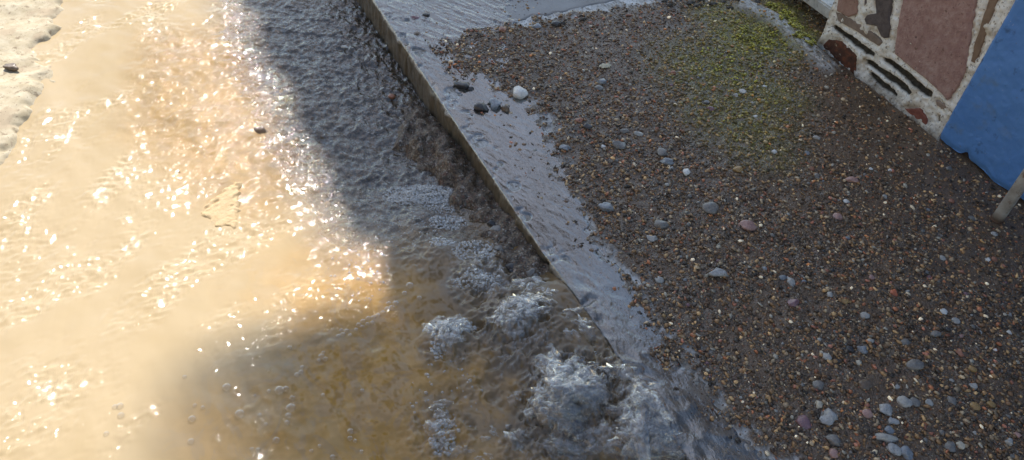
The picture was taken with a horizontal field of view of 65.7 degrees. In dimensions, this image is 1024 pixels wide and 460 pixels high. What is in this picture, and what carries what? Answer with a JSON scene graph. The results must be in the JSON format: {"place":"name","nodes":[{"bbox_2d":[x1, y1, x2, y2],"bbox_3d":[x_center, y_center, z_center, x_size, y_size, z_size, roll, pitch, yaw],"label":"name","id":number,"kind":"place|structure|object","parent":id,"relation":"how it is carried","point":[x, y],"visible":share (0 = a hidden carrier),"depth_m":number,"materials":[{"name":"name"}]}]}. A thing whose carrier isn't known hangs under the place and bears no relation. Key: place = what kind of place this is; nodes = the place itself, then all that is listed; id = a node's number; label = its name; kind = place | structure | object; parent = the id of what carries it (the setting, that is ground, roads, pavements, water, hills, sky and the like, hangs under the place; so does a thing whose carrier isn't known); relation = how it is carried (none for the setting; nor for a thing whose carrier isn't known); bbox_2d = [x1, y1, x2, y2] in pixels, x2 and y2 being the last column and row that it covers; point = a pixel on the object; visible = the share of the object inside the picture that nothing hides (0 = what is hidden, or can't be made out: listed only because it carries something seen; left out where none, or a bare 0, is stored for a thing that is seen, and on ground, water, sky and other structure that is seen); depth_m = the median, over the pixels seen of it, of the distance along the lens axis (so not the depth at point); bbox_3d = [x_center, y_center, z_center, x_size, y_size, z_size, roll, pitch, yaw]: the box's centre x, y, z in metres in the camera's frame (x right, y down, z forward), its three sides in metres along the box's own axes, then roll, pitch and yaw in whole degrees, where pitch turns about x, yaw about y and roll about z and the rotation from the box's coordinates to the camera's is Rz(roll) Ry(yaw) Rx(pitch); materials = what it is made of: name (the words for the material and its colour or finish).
{"place":"outdoors","nodes":[
{"label":"outdoors","id":0,"kind":"place"},
{"bbox_2d":[0,0,63,164],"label":"bank","id":1,"kind":"structure","parent":0,"point":[26,26],"depth_m":2.69,"materials":[{"name":"sand"}]},
{"bbox_2d":[3,63,18,70],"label":"rock","id":2,"kind":"object","parent":1,"relation":"on","point":[12,66],"visible":1,"depth_m":2.63,"materials":[{"name":"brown stone"}]},
{"bbox_2d":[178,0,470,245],"bbox_3d":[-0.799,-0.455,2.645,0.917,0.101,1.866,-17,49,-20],"label":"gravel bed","id":3,"kind":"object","parent":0,"point":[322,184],"visible":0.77,"depth_m":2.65,"materials":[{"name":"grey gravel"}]},
{"bbox_2d":[0,0,685,459],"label":"water","id":4,"kind":"structure","parent":0,"point":[134,282],"depth_m":1.96,"materials":[{"name":"brown liquid"}]},
{"bbox_2d":[254,126,267,133],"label":"rock","id":5,"kind":"object","parent":4,"relation":"in","point":[262,129],"visible":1,"depth_m":2.52,"materials":[{"name":"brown stone"}]},
{"bbox_2d":[388,94,395,98],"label":"pebble","id":6,"kind":"object","parent":4,"relation":"on","point":[391,96],"visible":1,"depth_m":2.68,"materials":[{"name":"stone"}]},
{"bbox_2d":[329,184,644,457],"bbox_3d":[-0.151,0.168,1.968,0.465,0.170,1.027,-21,51,-23],"label":"foam","id":7,"kind":"object","parent":4,"relation":"on","point":[453,279],"visible":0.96,"depth_m":2.13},
{"bbox_2d":[490,225,500,230],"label":"rock","id":8,"kind":"object","parent":4,"relation":"in","point":[495,227],"visible":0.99,"depth_m":2.19,"materials":[{"name":"grey stone"}]},
{"bbox_2d":[494,245,502,250],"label":"rock","id":9,"kind":"object","parent":4,"relation":"in","point":[497,247],"visible":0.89,"depth_m":2.13,"materials":[{"name":"grey stone"}]},
{"bbox_2d":[500,236,506,242],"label":"rock","id":10,"kind":"object","parent":4,"relation":"on","point":[503,239],"visible":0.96,"depth_m":2.15,"materials":[{"name":"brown stone"}]},
{"bbox_2d":[506,263,513,269],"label":"rock","id":11,"kind":"object","parent":4,"relation":"in","point":[509,266],"visible":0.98,"depth_m":2.06,"materials":[{"name":"stone"}]},
{"bbox_2d":[526,268,536,276],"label":"rock","id":12,"kind":"object","parent":4,"relation":"in","point":[531,271],"visible":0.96,"depth_m":2.04,"materials":[{"name":"grey stone"}]},
{"bbox_2d":[421,250,688,459],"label":"splashing water","id":13,"kind":"structure","parent":4,"relation":"on","point":[581,392],"depth_m":1.72,"materials":[{"name":"white liquid"}]},
{"bbox_2d":[196,0,548,282],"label":"street bed","id":14,"kind":"object","parent":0,"point":[425,143],"visible":0.23,"depth_m":2.53,"materials":[{"name":"grey gravel"}]},
{"bbox_2d":[201,182,242,228],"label":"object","id":15,"kind":"object","parent":14,"relation":"on","point":[222,209],"visible":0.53,"depth_m":2.25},
{"bbox_2d":[487,220,495,225],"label":"rock","id":16,"kind":"object","parent":14,"relation":"on","point":[490,222],"visible":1,"depth_m":2.21,"materials":[{"name":"stone"}]},
{"bbox_2d":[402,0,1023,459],"bbox_3d":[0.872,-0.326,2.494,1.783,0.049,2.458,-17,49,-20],"label":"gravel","id":17,"kind":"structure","parent":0,"point":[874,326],"depth_m":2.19,"materials":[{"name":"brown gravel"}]},
{"bbox_2d":[513,86,527,98],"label":"pebble","id":18,"kind":"object","parent":17,"relation":"on","point":[519,92],"visible":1,"depth_m":2.52,"materials":[{"name":"white stone"}]},
{"bbox_2d":[559,144,570,150],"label":"pebble","id":19,"kind":"object","parent":17,"relation":"on","point":[563,147],"visible":1,"depth_m":2.35,"materials":[{"name":"grey stone"}]},
{"bbox_2d":[620,129,628,133],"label":"pebble","id":20,"kind":"object","parent":17,"relation":"on","point":[623,131],"visible":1,"depth_m":2.43,"materials":[{"name":"grey stone"}]},
{"bbox_2d":[654,219,668,228],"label":"pebble","id":21,"kind":"object","parent":17,"relation":"on","point":[659,223],"visible":1,"depth_m":2.14,"materials":[{"name":"grey stone"}]},
{"bbox_2d":[701,201,718,214],"bbox_3d":[0.552,-0.062,2.206,0.048,0.026,0.048,-9,47,-13],"label":"pebble","id":22,"kind":"object","parent":17,"relation":"on","point":[711,207],"visible":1,"depth_m":2.19,"materials":[{"name":"grey stone"}]},
{"bbox_2d":[708,267,728,276],"bbox_3d":[0.525,0.111,2.032,0.056,0.025,0.032,-7,46,-12],"label":"pebble","id":23,"kind":"object","parent":17,"relation":"on","point":[718,272],"visible":1,"depth_m":2.02,"materials":[{"name":"stone"}]},
{"bbox_2d":[822,353,831,359],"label":"pebble","id":24,"kind":"object","parent":17,"relation":"on","point":[826,356],"visible":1,"depth_m":1.86,"materials":[{"name":"grey stone"}]},
{"bbox_2d":[819,408,837,425],"bbox_3d":[0.700,0.413,1.750,0.040,0.025,0.042,23,48,17],"label":"pebble","id":25,"kind":"object","parent":17,"relation":"on","point":[828,417],"visible":1,"depth_m":1.74,"materials":[{"name":"stone"}]},
{"bbox_2d":[825,434,840,446],"bbox_3d":[0.693,0.454,1.712,0.036,0.023,0.028,14,46,9],"label":"pebble","id":26,"kind":"object","parent":17,"relation":"on","point":[833,439],"visible":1,"depth_m":1.70,"materials":[{"name":"grey stone"}]},
{"bbox_2d":[833,213,842,219],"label":"pebble","id":27,"kind":"object","parent":17,"relation":"on","point":[837,216],"visible":1,"depth_m":2.21,"materials":[{"name":"pink stone"}]},
{"bbox_2d":[845,176,858,182],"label":"pebble","id":28,"kind":"object","parent":17,"relation":"on","point":[852,179],"visible":1,"depth_m":2.32,"materials":[{"name":"pink stone"}]},
{"bbox_2d":[874,433,897,442],"bbox_3d":[0.814,0.453,1.724,0.049,0.023,0.021,10,45,5],"label":"pebble","id":29,"kind":"object","parent":17,"relation":"on","point":[885,437],"visible":1,"depth_m":1.72,"materials":[{"name":"grey stone"}]},
{"bbox_2d":[896,395,912,406],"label":"pebble","id":30,"kind":"object","parent":17,"relation":"on","point":[903,401],"visible":1,"depth_m":1.79,"materials":[{"name":"grey stone"}]},
{"bbox_2d":[900,339,910,345],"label":"pebble","id":31,"kind":"object","parent":17,"relation":"on","point":[907,342],"visible":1,"depth_m":1.91,"materials":[{"name":"grey stone"}]},
{"bbox_2d":[1005,438,1012,445],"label":"pebble","id":32,"kind":"object","parent":17,"relation":"on","point":[1009,441],"visible":1,"depth_m":1.73,"materials":[{"name":"grey stone"}]},
{"bbox_2d":[411,0,1023,459],"bbox_3d":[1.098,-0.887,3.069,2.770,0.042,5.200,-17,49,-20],"label":"pavement","id":33,"kind":"structure","parent":0,"point":[543,168],"depth_m":2.21,"materials":[{"name":"brown gravel"}]},
{"bbox_2d":[422,12,429,16],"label":"pebble","id":34,"kind":"object","parent":33,"relation":"on","point":[425,14],"visible":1,"depth_m":2.84,"materials":[{"name":"stone"}]},
{"bbox_2d":[420,0,613,34],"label":"slab","id":35,"kind":"structure","parent":33,"relation":"on","point":[467,7],"depth_m":2.90,"materials":[{"name":"concrete"}]},
{"bbox_2d":[533,23,541,28],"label":"pebble","id":36,"kind":"object","parent":33,"relation":"on","point":[536,25],"visible":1,"depth_m":2.83,"materials":[{"name":"grey stone"}]},
{"bbox_2d":[347,0,748,459],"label":"kerb","id":37,"kind":"structure","parent":33,"relation":"on","point":[465,126],"depth_m":2.18,"materials":[{"name":"concrete"}]},
{"bbox_2d":[413,31,420,35],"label":"pebble","id":38,"kind":"object","parent":37,"relation":"on","point":[416,33],"visible":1,"depth_m":2.75,"materials":[{"name":"grey stone"}]},
{"bbox_2d":[453,81,469,89],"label":"pebble","id":39,"kind":"object","parent":37,"relation":"on","point":[461,85],"visible":1,"depth_m":2.54,"materials":[{"name":"stone"}]},
{"bbox_2d":[474,102,488,111],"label":"pebble","id":40,"kind":"object","parent":37,"relation":"on","point":[481,106],"visible":1,"depth_m":2.46,"materials":[{"name":"stone"}]},
{"bbox_2d":[391,1,710,459],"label":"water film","id":41,"kind":"object","parent":33,"relation":"on","point":[620,350],"visible":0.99,"depth_m":1.83,"materials":[{"name":"grey liquid"}]},
{"bbox_2d":[489,98,501,109],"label":"pebble","id":42,"kind":"object","parent":41,"relation":"on","point":[494,103],"visible":1,"depth_m":2.48,"materials":[{"name":"grey stone"}]},
{"bbox_2d":[499,26,505,31],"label":"pebble","id":43,"kind":"object","parent":41,"relation":"on","point":[502,28],"visible":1,"depth_m":2.79,"materials":[{"name":"stone"}]},
{"bbox_2d":[500,104,509,112],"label":"pebble","id":44,"kind":"object","parent":41,"relation":"on","point":[505,108],"visible":1,"depth_m":2.47,"materials":[{"name":"brown stone"}]},
{"bbox_2d":[551,21,558,26],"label":"pebble","id":45,"kind":"object","parent":33,"relation":"on","point":[555,23],"visible":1,"depth_m":2.84,"materials":[{"name":"stone"}]},
{"bbox_2d":[583,123,592,129],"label":"pebble","id":46,"kind":"object","parent":33,"relation":"on","point":[586,126],"visible":1,"depth_m":2.43,"materials":[{"name":"stone"}]},
{"bbox_2d":[594,85,603,90],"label":"pebble","id":47,"kind":"object","parent":33,"relation":"on","point":[598,87],"visible":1,"depth_m":2.58,"materials":[{"name":"grey stone"}]},
{"bbox_2d":[597,78,606,84],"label":"pebble","id":48,"kind":"object","parent":33,"relation":"on","point":[603,81],"visible":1,"depth_m":2.60,"materials":[{"name":"grey stone"}]},
{"bbox_2d":[599,62,610,68],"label":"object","id":49,"kind":"object","parent":33,"relation":"on","point":[606,65],"visible":1,"depth_m":2.67,"materials":[{"name":"white stone"}]},
{"bbox_2d":[598,202,613,211],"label":"pebble","id":50,"kind":"object","parent":33,"relation":"on","point":[606,206],"visible":1,"depth_m":2.18,"materials":[{"name":"grey stone"}]},
{"bbox_2d":[612,140,625,149],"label":"pebble","id":51,"kind":"object","parent":33,"relation":"on","point":[618,145],"visible":1,"depth_m":2.38,"materials":[{"name":"grey stone"}]},
{"bbox_2d":[634,131,642,135],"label":"pebble","id":52,"kind":"object","parent":33,"relation":"on","point":[637,133],"visible":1,"depth_m":2.42,"materials":[{"name":"grey stone"}]},
{"bbox_2d":[646,235,657,241],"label":"pebble","id":53,"kind":"object","parent":33,"relation":"on","point":[652,238],"visible":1,"depth_m":2.11,"materials":[{"name":"grey stone"}]},
{"bbox_2d":[655,276,663,282],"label":"pebble","id":54,"kind":"object","parent":33,"relation":"on","point":[658,279],"visible":1,"depth_m":2.01,"materials":[{"name":"grey stone"}]},
{"bbox_2d":[657,148,666,155],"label":"pebble","id":55,"kind":"object","parent":33,"relation":"on","point":[661,151],"visible":1,"depth_m":2.36,"materials":[{"name":"grey stone"}]},
{"bbox_2d":[660,157,673,164],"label":"pebble","id":56,"kind":"object","parent":33,"relation":"on","point":[666,161],"visible":1,"depth_m":2.33,"materials":[{"name":"grey stone"}]},
{"bbox_2d":[683,168,689,175],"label":"pebble","id":57,"kind":"object","parent":33,"relation":"on","point":[686,171],"visible":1,"depth_m":2.30,"materials":[{"name":"white stone"}]},
{"bbox_2d":[733,166,742,172],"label":"pebble","id":58,"kind":"object","parent":33,"relation":"on","point":[738,169],"visible":1,"depth_m":2.33,"materials":[{"name":"stone"}]},
{"bbox_2d":[738,220,756,230],"bbox_3d":[0.643,-0.011,2.166,0.051,0.027,0.035,5,45,1],"label":"pebble","id":59,"kind":"object","parent":33,"relation":"on","point":[747,225],"visible":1,"depth_m":2.16,"materials":[{"name":"pink stone"}]},
{"bbox_2d":[695,1,816,83],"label":"moss","id":60,"kind":"object","parent":33,"relation":"on","point":[795,23],"visible":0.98,"depth_m":2.86,"materials":[{"name":"green plant"}]},
{"bbox_2d":[779,275,786,279],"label":"pebble","id":61,"kind":"object","parent":33,"relation":"on","point":[782,277],"visible":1,"depth_m":2.04,"materials":[{"name":"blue stone"}]},
{"bbox_2d":[787,276,795,286],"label":"pebble","id":62,"kind":"object","parent":33,"relation":"on","point":[791,282],"visible":1,"depth_m":2.03,"materials":[{"name":"grey stone"}]},
{"bbox_2d":[787,299,798,306],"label":"pebble","id":63,"kind":"object","parent":33,"relation":"on","point":[792,302],"visible":1,"depth_m":1.98,"materials":[{"name":"stone"}]},
{"bbox_2d":[796,415,810,428],"bbox_3d":[0.641,0.422,1.742,0.033,0.019,0.037,12,46,7],"label":"pebble","id":64,"kind":"object","parent":33,"relation":"on","point":[803,421],"visible":1,"depth_m":1.73,"materials":[{"name":"stone"}]},
{"bbox_2d":[812,380,823,389],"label":"pebble","id":65,"kind":"object","parent":33,"relation":"on","point":[818,384],"visible":1,"depth_m":1.81,"materials":[{"name":"grey stone"}]},
{"bbox_2d":[803,0,833,18],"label":"threshold beam","id":66,"kind":"structure","parent":33,"relation":"on","point":[823,7],"depth_m":2.93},
{"bbox_2d":[815,400,822,408],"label":"pebble","id":67,"kind":"object","parent":33,"relation":"on","point":[818,404],"visible":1,"depth_m":1.77,"materials":[{"name":"beige stone"}]},
{"bbox_2d":[827,291,832,296],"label":"pebble","id":68,"kind":"object","parent":33,"relation":"on","point":[830,294],"visible":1,"depth_m":2.00,"materials":[{"name":"grey stone"}]},
{"bbox_2d":[829,448,837,457],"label":"pebble","id":69,"kind":"object","parent":33,"relation":"on","point":[833,453],"visible":1,"depth_m":1.68,"materials":[{"name":"pink stone"}]},
{"bbox_2d":[842,299,848,303],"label":"pebble","id":70,"kind":"object","parent":33,"relation":"on","point":[845,301],"visible":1,"depth_m":1.99,"materials":[{"name":"stone"}]},
{"bbox_2d":[846,346,854,352],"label":"pebble","id":71,"kind":"object","parent":33,"relation":"on","point":[850,348],"visible":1,"depth_m":1.89,"materials":[{"name":"stone"}]},
{"bbox_2d":[857,346,867,353],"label":"pebble","id":72,"kind":"object","parent":33,"relation":"on","point":[862,349],"visible":1,"depth_m":1.88,"materials":[{"name":"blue stone"}]},
{"bbox_2d":[860,312,869,318],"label":"pebble","id":73,"kind":"object","parent":33,"relation":"on","point":[866,315],"visible":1,"depth_m":1.97,"materials":[{"name":"grey stone"}]},
{"bbox_2d":[858,379,872,390],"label":"pebble","id":74,"kind":"object","parent":33,"relation":"on","point":[866,384],"visible":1,"depth_m":1.82,"materials":[{"name":"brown stone"}]},
{"bbox_2d":[862,409,872,417],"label":"pebble","id":75,"kind":"object","parent":33,"relation":"on","point":[866,413],"visible":1,"depth_m":1.76,"materials":[{"name":"pink stone"}]},
{"bbox_2d":[879,404,892,415],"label":"pebble","id":76,"kind":"object","parent":33,"relation":"on","point":[886,409],"visible":1,"depth_m":1.77,"materials":[{"name":"stone"}]},
{"bbox_2d":[884,425,894,433],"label":"pebble","id":77,"kind":"object","parent":33,"relation":"on","point":[888,429],"visible":1,"depth_m":1.74,"materials":[{"name":"grey stone"}]},
{"bbox_2d":[886,443,901,455],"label":"pebble","id":78,"kind":"object","parent":33,"relation":"on","point":[893,449],"visible":1,"depth_m":1.70,"materials":[{"name":"stone"}]},
{"bbox_2d":[888,416,899,424],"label":"pebble","id":79,"kind":"object","parent":33,"relation":"on","point":[891,420],"visible":1,"depth_m":1.75,"materials":[{"name":"stone"}]},
{"bbox_2d":[890,289,897,295],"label":"pebble","id":80,"kind":"object","parent":33,"relation":"on","point":[893,292],"visible":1,"depth_m":2.02,"materials":[{"name":"orange stone"}]},
{"bbox_2d":[900,445,912,459],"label":"pebble","id":81,"kind":"object","parent":33,"relation":"on","point":[907,453],"visible":1,"depth_m":1.70,"materials":[{"name":"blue stone"}]},
{"bbox_2d":[906,359,923,370],"bbox_3d":[0.946,0.319,1.865,0.043,0.023,0.029,2,45,-3],"label":"pebble","id":82,"kind":"object","parent":33,"relation":"on","point":[915,364],"visible":1,"depth_m":1.86,"materials":[{"name":"grey stone"}]},
{"bbox_2d":[910,397,920,406],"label":"pebble","id":83,"kind":"object","parent":33,"relation":"on","point":[916,402],"visible":1,"depth_m":1.79,"materials":[{"name":"grey stone"}]},
{"bbox_2d":[817,0,1014,138],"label":"stone wall","id":84,"kind":"structure","parent":33,"relation":"on","point":[918,62],"depth_m":2.51,"materials":[{"name":"stone"}]},
{"bbox_2d":[925,399,933,405],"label":"pebble","id":85,"kind":"object","parent":33,"relation":"on","point":[929,402],"visible":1,"depth_m":1.80,"materials":[{"name":"grey stone"}]},
{"bbox_2d":[930,330,941,336],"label":"pebble","id":86,"kind":"object","parent":33,"relation":"on","point":[934,333],"visible":1,"depth_m":1.93,"materials":[{"name":"grey stone"}]},
{"bbox_2d":[940,308,947,313],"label":"pebble","id":87,"kind":"object","parent":33,"relation":"on","point":[943,310],"visible":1,"depth_m":1.99,"materials":[{"name":"white stone"}]},
{"bbox_2d":[944,441,955,452],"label":"pebble","id":88,"kind":"object","parent":33,"relation":"on","point":[950,446],"visible":1,"depth_m":1.71,"materials":[{"name":"grey stone"}]},
{"bbox_2d":[947,396,956,405],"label":"pebble","id":89,"kind":"object","parent":33,"relation":"on","point":[952,400],"visible":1,"depth_m":1.80,"materials":[{"name":"grey stone"}]},
{"bbox_2d":[951,317,960,323],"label":"pebble","id":90,"kind":"object","parent":33,"relation":"on","point":[955,320],"visible":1,"depth_m":1.97,"materials":[{"name":"grey stone"}]},
{"bbox_2d":[955,348,964,356],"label":"pebble","id":91,"kind":"object","parent":33,"relation":"on","point":[958,351],"visible":1,"depth_m":1.90,"materials":[{"name":"stone"}]},
{"bbox_2d":[956,441,964,449],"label":"pebble","id":92,"kind":"object","parent":33,"relation":"on","point":[960,445],"visible":1,"depth_m":1.72,"materials":[{"name":"beige stone"}]},
{"bbox_2d":[968,366,976,371],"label":"pebble","id":93,"kind":"object","parent":33,"relation":"on","point":[972,369],"visible":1,"depth_m":1.86,"materials":[{"name":"stone"}]},
{"bbox_2d":[969,383,977,389],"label":"pebble","id":94,"kind":"object","parent":33,"relation":"on","point":[973,385],"visible":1,"depth_m":1.83,"materials":[{"name":"grey stone"}]},
{"bbox_2d":[970,402,980,410],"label":"pebble","id":95,"kind":"object","parent":33,"relation":"on","point":[975,406],"visible":1,"depth_m":1.79,"materials":[{"name":"stone"}]},
{"bbox_2d":[986,401,995,407],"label":"pebble","id":96,"kind":"object","parent":33,"relation":"on","point":[991,404],"visible":1,"depth_m":1.80,"materials":[{"name":"stone"}]},
{"bbox_2d":[962,152,1023,200],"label":"wall footing","id":97,"kind":"object","parent":33,"relation":"on","point":[966,154],"depth_m":2.44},
{"bbox_2d":[940,0,1023,199],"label":"blue wall","id":98,"kind":"structure","parent":97,"relation":"on","point":[984,127],"depth_m":2.30,"materials":[{"name":"paint"}]},
{"bbox_2d":[990,169,1023,223],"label":"metal pole","id":99,"kind":"object","parent":33,"relation":"on","point":[1011,198],"visible":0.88,"depth_m":2.19,"materials":[{"name":"metal"}]}
]}

